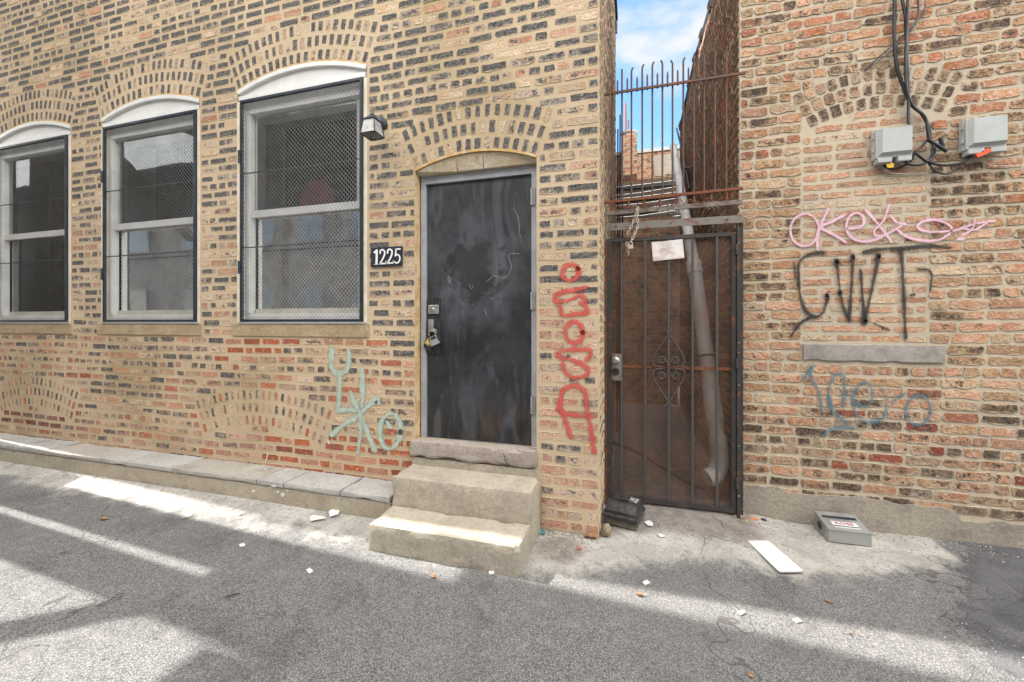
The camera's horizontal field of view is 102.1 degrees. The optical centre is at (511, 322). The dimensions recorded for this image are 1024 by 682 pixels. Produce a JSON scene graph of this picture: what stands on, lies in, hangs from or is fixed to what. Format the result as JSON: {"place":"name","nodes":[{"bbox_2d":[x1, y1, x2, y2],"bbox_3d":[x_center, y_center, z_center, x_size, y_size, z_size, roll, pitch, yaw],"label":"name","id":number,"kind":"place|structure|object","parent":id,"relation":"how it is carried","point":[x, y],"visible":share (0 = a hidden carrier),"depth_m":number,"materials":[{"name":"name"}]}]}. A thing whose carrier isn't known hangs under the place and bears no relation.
{"place":"outdoors","nodes":[
{"label":"outdoors","id":0,"kind":"place"},
{"bbox_2d":[0,388,1023,681],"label":"ground","id":1,"kind":"structure","parent":0,"point":[124,604],"depth_m":2.26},
{"bbox_2d":[0,433,393,518],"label":"concrete ledge","id":2,"kind":"object","parent":1,"relation":"on","point":[349,495],"visible":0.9,"depth_m":3.65,"materials":[{"name":"grey concrete"}]},
{"bbox_2d":[0,0,617,535],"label":"brick building","id":3,"kind":"structure","parent":1,"relation":"on","point":[182,272],"depth_m":3.70,"materials":[{"name":"brick"},{"name":"glass"},{"name":"vinyl"}]},
{"bbox_2d":[0,121,120,333],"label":"window","id":4,"kind":"structure","parent":3,"relation":"in","point":[41,247],"depth_m":4.94,"materials":[{"name":"glass"}]},
{"bbox_2d":[97,95,257,335],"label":"window","id":5,"kind":"structure","parent":3,"relation":"in","point":[150,171],"depth_m":4.32,"materials":[{"name":"glass"}]},
{"bbox_2d":[232,61,369,337],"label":"window","id":6,"kind":"structure","parent":3,"relation":"in","point":[298,125],"depth_m":3.76,"materials":[{"name":"glass"}]},
{"bbox_2d":[300,180,334,214],"bbox_3d":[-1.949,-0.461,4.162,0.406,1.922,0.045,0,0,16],"label":"octagonal board","id":7,"kind":"object","parent":3,"relation":"attached to","point":[318,190],"visible":0.35,"depth_m":4.14,"materials":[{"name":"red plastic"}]},
{"bbox_2d":[359,109,386,140],"bbox_3d":[-1.102,-1.593,3.325,0.155,0.229,0.228,0,0,16],"label":"wall lamp","id":8,"kind":"object","parent":3,"relation":"attached to","point":[373,127],"visible":1,"depth_m":3.26,"materials":[{"name":"grey metal"}]},
{"bbox_2d":[371,246,402,266],"bbox_3d":[-1.035,-0.544,3.413,0.294,0.161,0.019,0,0,16],"label":"house number","id":9,"kind":"object","parent":3,"relation":"attached to","point":[386,256],"visible":1,"depth_m":3.40,"materials":[{"name":"black metal"}]},
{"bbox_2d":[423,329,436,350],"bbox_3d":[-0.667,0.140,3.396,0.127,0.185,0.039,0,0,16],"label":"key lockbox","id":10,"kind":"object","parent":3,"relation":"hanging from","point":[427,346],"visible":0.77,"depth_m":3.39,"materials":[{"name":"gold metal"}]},
{"bbox_2d":[416,152,536,446],"bbox_3d":[-0.273,-0.183,3.291,1.018,2.276,0.150,0,0,16],"label":"door","id":11,"kind":"structure","parent":3,"relation":"in","point":[479,209],"depth_m":3.30,"materials":[{"name":"black paint"}]},
{"bbox_2d":[428,330,441,346],"bbox_3d":[-0.625,0.128,3.350,0.111,0.140,0.039,0,0,16],"label":"key lockbox","id":12,"kind":"object","parent":11,"relation":"hanging from","point":[435,340],"visible":1,"depth_m":3.33,"materials":[{"name":"grey metal"}]},
{"bbox_2d":[605,223,742,517],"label":"security gate","id":13,"kind":"structure","parent":3,"relation":"attached to","point":[616,366],"depth_m":3.29,"materials":[{"name":"brown metal"}]},
{"bbox_2d":[614,442,704,490],"bbox_3d":[1.216,1.196,3.471,0.772,0.393,0.038,0,0,6],"label":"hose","id":14,"kind":"object","parent":13,"relation":"attached to","point":[661,467],"visible":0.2,"depth_m":3.47,"materials":[{"name":"black rubber"}]},
{"bbox_2d":[651,239,683,260],"bbox_3d":[1.236,-0.575,3.285,0.246,0.165,0.015,0,0,16],"label":"notice","id":15,"kind":"object","parent":13,"relation":"attached to","point":[667,250],"visible":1,"depth_m":3.29,"materials":[{"name":"paper"}]},
{"bbox_2d":[604,51,745,230],"bbox_3d":[1.259,-1.433,3.294,1.068,1.349,0.061,0,0,16],"label":"spiked grille","id":16,"kind":"object","parent":3,"relation":"attached to","point":[687,221],"visible":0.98,"depth_m":3.29,"materials":[{"name":"brown metal"}]},
{"bbox_2d":[625,206,638,255],"bbox_3d":[0.970,-0.740,3.336,0.109,0.403,0.045,0,0,3],"label":"chain","id":17,"kind":"object","parent":16,"relation":"hanging from","point":[630,227],"visible":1,"depth_m":3.33,"materials":[{"name":"silver metal"}]},
{"bbox_2d":[310,515,324,520],"bbox_3d":[-1.476,1.480,3.126,0.135,0.017,0.064,0,0,16],"label":"paper scrap","id":18,"kind":"object","parent":1,"relation":"on","point":[314,517],"visible":1,"depth_m":3.13,"materials":[{"name":"white paper"}]},
{"bbox_2d":[329,509,339,516],"bbox_3d":[-1.371,1.461,3.190,0.083,0.020,0.093,0,0,-15],"label":"paper scrap","id":19,"kind":"object","parent":1,"relation":"on","point":[332,512],"visible":1,"depth_m":3.18,"materials":[{"name":"white paper"}]},
{"bbox_2d":[368,437,539,576],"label":"concrete steps","id":20,"kind":"structure","parent":1,"relation":"on","point":[473,505],"depth_m":2.85,"materials":[{"name":"concrete"}]},
{"bbox_2d":[0,462,1023,681],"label":"grit","id":21,"kind":"object","parent":1,"relation":"on","point":[565,535],"visible":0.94,"depth_m":2.88,"materials":[{"name":"grey gravel"}]},
{"bbox_2d":[583,532,598,537],"bbox_3d":[0.557,1.501,2.923,0.114,0.032,0.048,0,0,16],"label":"rock","id":22,"kind":"object","parent":1,"relation":"on","point":[590,534],"visible":1,"depth_m":2.91,"materials":[{"name":"brown stone"}]},
{"bbox_2d":[600,523,610,536],"bbox_3d":[0.668,1.473,2.947,0.076,0.095,0.077,0,0,16],"label":"rock","id":23,"kind":"object","parent":1,"relation":"on","point":[605,530],"visible":1,"depth_m":2.92,"materials":[{"name":"beige stone"}]},
{"bbox_2d":[616,114,622,430],"bbox_3d":[1.590,-0.722,6.068,0.044,4.484,0.674,0,0,21],"label":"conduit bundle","id":24,"kind":"object","parent":1,"relation":"on","point":[619,148],"visible":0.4,"depth_m":5.89,"materials":[{"name":"grey metal"}]},
{"bbox_2d":[602,493,645,530],"bbox_3d":[0.849,1.418,3.135,0.259,0.160,0.262,0,0,30],"label":"bait station","id":25,"kind":"object","parent":1,"relation":"on","point":[624,511],"visible":1,"depth_m":3.06,"materials":[{"name":"black plastic"}]},
{"bbox_2d":[615,216,677,404],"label":"garden wall","id":26,"kind":"structure","parent":1,"relation":"on","point":[661,231],"depth_m":7.79,"materials":[{"name":"brown brick"}]},
{"bbox_2d":[615,179,679,384],"bbox_3d":[3.110,-0.950,10.057,3.500,4.940,0.180,0,0,16],"label":"fence","id":27,"kind":"object","parent":1,"relation":"on","point":[636,188],"visible":0.14,"depth_m":10.00,"materials":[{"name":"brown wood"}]},
{"bbox_2d":[644,520,652,525],"bbox_3d":[1.014,1.481,3.053,0.054,0.012,0.067,0,0,-25],"label":"plaster flake","id":28,"kind":"object","parent":1,"relation":"on","point":[648,523],"visible":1,"depth_m":3.05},
{"bbox_2d":[731,513,746,517],"bbox_3d":[1.741,1.493,3.180,0.119,0.075,0.082,0,0,16],"label":"rock","id":29,"kind":"object","parent":1,"relation":"on","point":[735,515],"visible":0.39,"depth_m":3.16,"materials":[{"name":"beige stone"}]},
{"bbox_2d":[739,517,750,522],"bbox_3d":[1.752,1.502,3.119,0.096,0.059,0.065,0,0,16],"label":"rock","id":30,"kind":"object","parent":1,"relation":"on","point":[745,520],"visible":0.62,"depth_m":3.10,"materials":[{"name":"beige stone"}]},
{"bbox_2d":[748,517,758,520],"bbox_3d":[1.843,1.504,3.160,0.076,0.044,0.055,0,0,16],"label":"rock","id":31,"kind":"object","parent":1,"relation":"on","point":[754,518],"visible":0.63,"depth_m":3.15,"materials":[{"name":"brick"}]},
{"bbox_2d":[748,540,802,571],"bbox_3d":[1.686,1.501,2.670,0.153,0.006,0.356,0,0,0],"label":"board strip","id":32,"kind":"object","parent":1,"relation":"on","point":[776,558],"visible":1,"depth_m":2.64,"materials":[{"name":"white wood"}]},
{"bbox_2d":[814,510,872,545],"bbox_3d":[2.343,1.456,2.940,0.262,0.120,0.227,0,0,16],"label":"bait station","id":33,"kind":"object","parent":1,"relation":"on","point":[841,528],"visible":1,"depth_m":2.88,"materials":[{"name":"grey plastic"}]},
{"bbox_2d":[676,0,1023,548],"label":"brick building","id":34,"kind":"structure","parent":1,"relation":"on","point":[883,350],"depth_m":3.03,"materials":[{"name":"brown brick"}]},
{"bbox_2d":[670,143,728,485],"bbox_3d":[2.162,-0.815,5.159,0.280,4.350,3.740,0,0,16],"label":"downspout","id":35,"kind":"object","parent":34,"relation":"attached to","point":[678,184],"visible":0.19,"depth_m":3.82,"materials":[{"name":"grey plastic"}]},
{"bbox_2d":[864,0,919,69],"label":"cable","id":36,"kind":"object","parent":34,"relation":"attached to","point":[915,21],"visible":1,"depth_m":2.94,"materials":[{"name":"black rubber"}]},
{"bbox_2d":[871,126,913,165],"bbox_3d":[2.715,-1.262,2.950,0.244,0.245,0.091,0,0,16],"label":"utility box","id":37,"kind":"object","parent":34,"relation":"attached to","point":[894,144],"visible":0.96,"depth_m":2.92,"materials":[{"name":"grey plastic"}]},
{"bbox_2d":[886,162,893,167],"bbox_3d":[2.687,-1.121,2.945,0.047,0.038,0.006,0,0,16],"label":"tape strip","id":38,"kind":"object","parent":37,"relation":"hanging from","point":[890,165],"visible":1,"depth_m":2.94,"materials":[{"name":"yellow plastic"}]},
{"bbox_2d":[900,0,909,123],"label":"cable","id":39,"kind":"object","parent":37,"relation":"attached to","point":[903,6],"visible":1,"depth_m":2.92,"materials":[{"name":"black rubber"}]},
{"bbox_2d":[883,139,926,169],"bbox_3d":[2.801,-1.194,2.945,0.271,0.205,0.016,0,0,16],"label":"cable","id":40,"kind":"object","parent":37,"relation":"attached to","point":[913,154],"visible":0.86,"depth_m":2.93,"materials":[{"name":"black rubber"}]},
{"bbox_2d":[903,144,934,165],"bbox_3d":[2.853,-1.172,2.904,0.181,0.147,0.018,0,0,16],"label":"cable","id":41,"kind":"object","parent":37,"relation":"attached to","point":[929,158],"visible":1,"depth_m":2.89,"materials":[{"name":"black rubber"}]},
{"bbox_2d":[914,147,936,161],"bbox_3d":[2.883,-1.165,2.888,0.124,0.096,0.016,0,0,21],"label":"cable","id":42,"kind":"object","parent":37,"relation":"attached to","point":[933,156],"visible":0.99,"depth_m":2.88,"materials":[{"name":"black rubber"}]},
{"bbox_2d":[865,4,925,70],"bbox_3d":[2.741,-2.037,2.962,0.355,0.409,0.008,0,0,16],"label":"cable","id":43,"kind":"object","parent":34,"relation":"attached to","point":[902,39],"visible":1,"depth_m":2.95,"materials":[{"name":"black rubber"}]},
{"bbox_2d":[885,169,926,173],"bbox_3d":[2.811,-1.084,2.958,0.241,0.054,0.006,0,0,16],"label":"wire","id":44,"kind":"object","parent":34,"relation":"attached to","point":[904,173],"visible":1,"depth_m":2.96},
{"bbox_2d":[892,0,931,138],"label":"cable","id":45,"kind":"object","parent":34,"relation":"attached to","point":[898,72],"visible":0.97,"depth_m":2.95,"materials":[{"name":"black rubber"}]},
{"bbox_2d":[904,0,929,139],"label":"cable","id":46,"kind":"object","parent":34,"relation":"attached to","point":[917,110],"visible":1,"depth_m":2.92,"materials":[{"name":"black rubber"}]},
{"bbox_2d":[927,138,948,152],"bbox_3d":[2.954,-1.229,2.874,0.120,0.111,0.024,0,0,16],"label":"cable","id":47,"kind":"object","parent":34,"relation":"attached to","point":[939,146],"visible":1,"depth_m":2.87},
{"bbox_2d":[938,137,944,146],"bbox_3d":[2.984,-1.251,2.876,0.040,0.072,0.024,0,0,16],"label":"cable","id":48,"kind":"object","parent":34,"relation":"attached to","point":[941,141],"visible":1,"depth_m":2.87,"materials":[{"name":"black rubber"}]},
{"bbox_2d":[959,114,1007,156],"bbox_3d":[3.205,-1.267,2.806,0.247,0.247,0.091,0,0,16],"label":"utility box","id":49,"kind":"object","parent":34,"relation":"attached to","point":[979,134],"visible":0.97,"depth_m":2.78,"materials":[{"name":"grey plastic"}]},
{"bbox_2d":[914,151,972,166],"bbox_3d":[2.986,-1.137,2.869,0.367,0.114,0.051,0,0,12],"label":"cable","id":50,"kind":"object","parent":49,"relation":"attached to","point":[943,165],"visible":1,"depth_m":2.87,"materials":[{"name":"black rubber"}]},
{"bbox_2d":[928,155,975,174],"bbox_3d":[3.079,-1.093,2.852,0.348,0.135,0.016,0,0,18],"label":"cable","id":51,"kind":"object","parent":49,"relation":"hanging from","point":[936,171],"visible":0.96,"depth_m":2.87,"materials":[{"name":"black rubber"}]},
{"bbox_2d":[975,148,990,157],"bbox_3d":[3.172,-1.143,2.787,0.082,0.060,0.006,0,0,16],"label":"tape strip","id":52,"kind":"object","parent":49,"relation":"hanging from","point":[986,151],"visible":1,"depth_m":2.78,"materials":[{"name":"orange plastic"}]},
{"bbox_2d":[981,158,1023,165],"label":"wire","id":53,"kind":"object","parent":34,"relation":"attached to","point":[1001,165],"visible":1,"depth_m":2.81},
{"bbox_3d":[-1.549,-1.855,10.092,7.540,6.750,6.700,0,0,16],"label":"brick building","id":54,"kind":"object","parent":1,"relation":"on","visible":0},
{"bbox_2d":[615,103,679,183],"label":"rooftop brick structure","id":55,"kind":"structure","parent":54,"relation":"on","point":[636,166],"depth_m":10.53,"materials":[{"name":"brick"}]},
{"bbox_2d":[615,0,708,151],"label":"sky","id":56,"kind":"structure","parent":0,"point":[648,31],"materials":[{"name":"blue"}]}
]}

